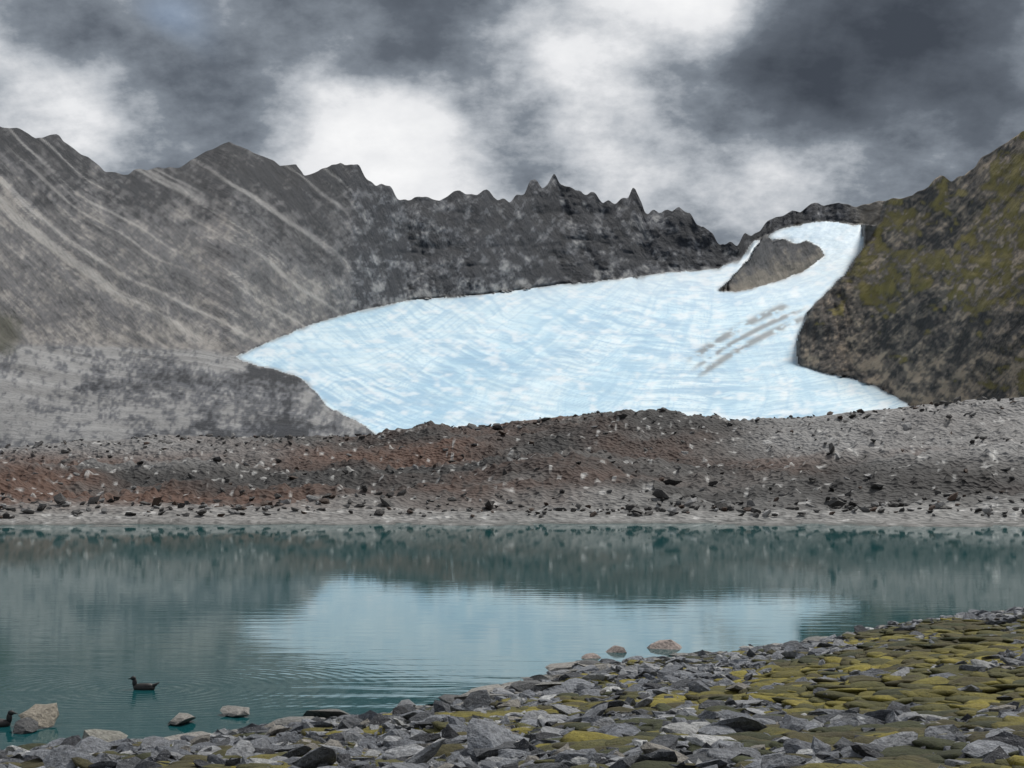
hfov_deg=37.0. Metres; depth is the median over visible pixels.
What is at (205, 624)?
lake water
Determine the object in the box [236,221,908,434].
glacier ice
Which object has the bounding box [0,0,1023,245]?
sky
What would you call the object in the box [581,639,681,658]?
shore boulders
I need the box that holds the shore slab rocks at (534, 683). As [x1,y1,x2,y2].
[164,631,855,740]
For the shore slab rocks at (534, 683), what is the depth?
28.97 m
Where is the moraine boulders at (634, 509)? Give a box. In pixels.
[0,396,1023,518]
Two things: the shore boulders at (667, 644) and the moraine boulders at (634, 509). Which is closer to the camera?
the shore boulders at (667, 644)
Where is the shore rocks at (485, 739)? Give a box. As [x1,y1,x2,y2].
[0,606,1023,767]
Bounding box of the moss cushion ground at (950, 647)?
[0,613,1023,767]
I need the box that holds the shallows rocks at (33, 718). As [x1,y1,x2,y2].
[13,703,249,741]
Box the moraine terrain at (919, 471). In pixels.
[0,397,1023,526]
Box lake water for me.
[0,523,1023,749]
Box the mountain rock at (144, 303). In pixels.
[0,127,1023,447]
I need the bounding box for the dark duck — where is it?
[129,676,159,689]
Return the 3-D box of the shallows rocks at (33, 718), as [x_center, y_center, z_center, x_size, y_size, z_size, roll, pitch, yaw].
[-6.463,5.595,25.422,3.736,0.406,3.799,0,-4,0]
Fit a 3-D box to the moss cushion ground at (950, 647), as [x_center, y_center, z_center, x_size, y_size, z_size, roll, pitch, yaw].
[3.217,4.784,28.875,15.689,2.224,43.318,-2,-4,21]

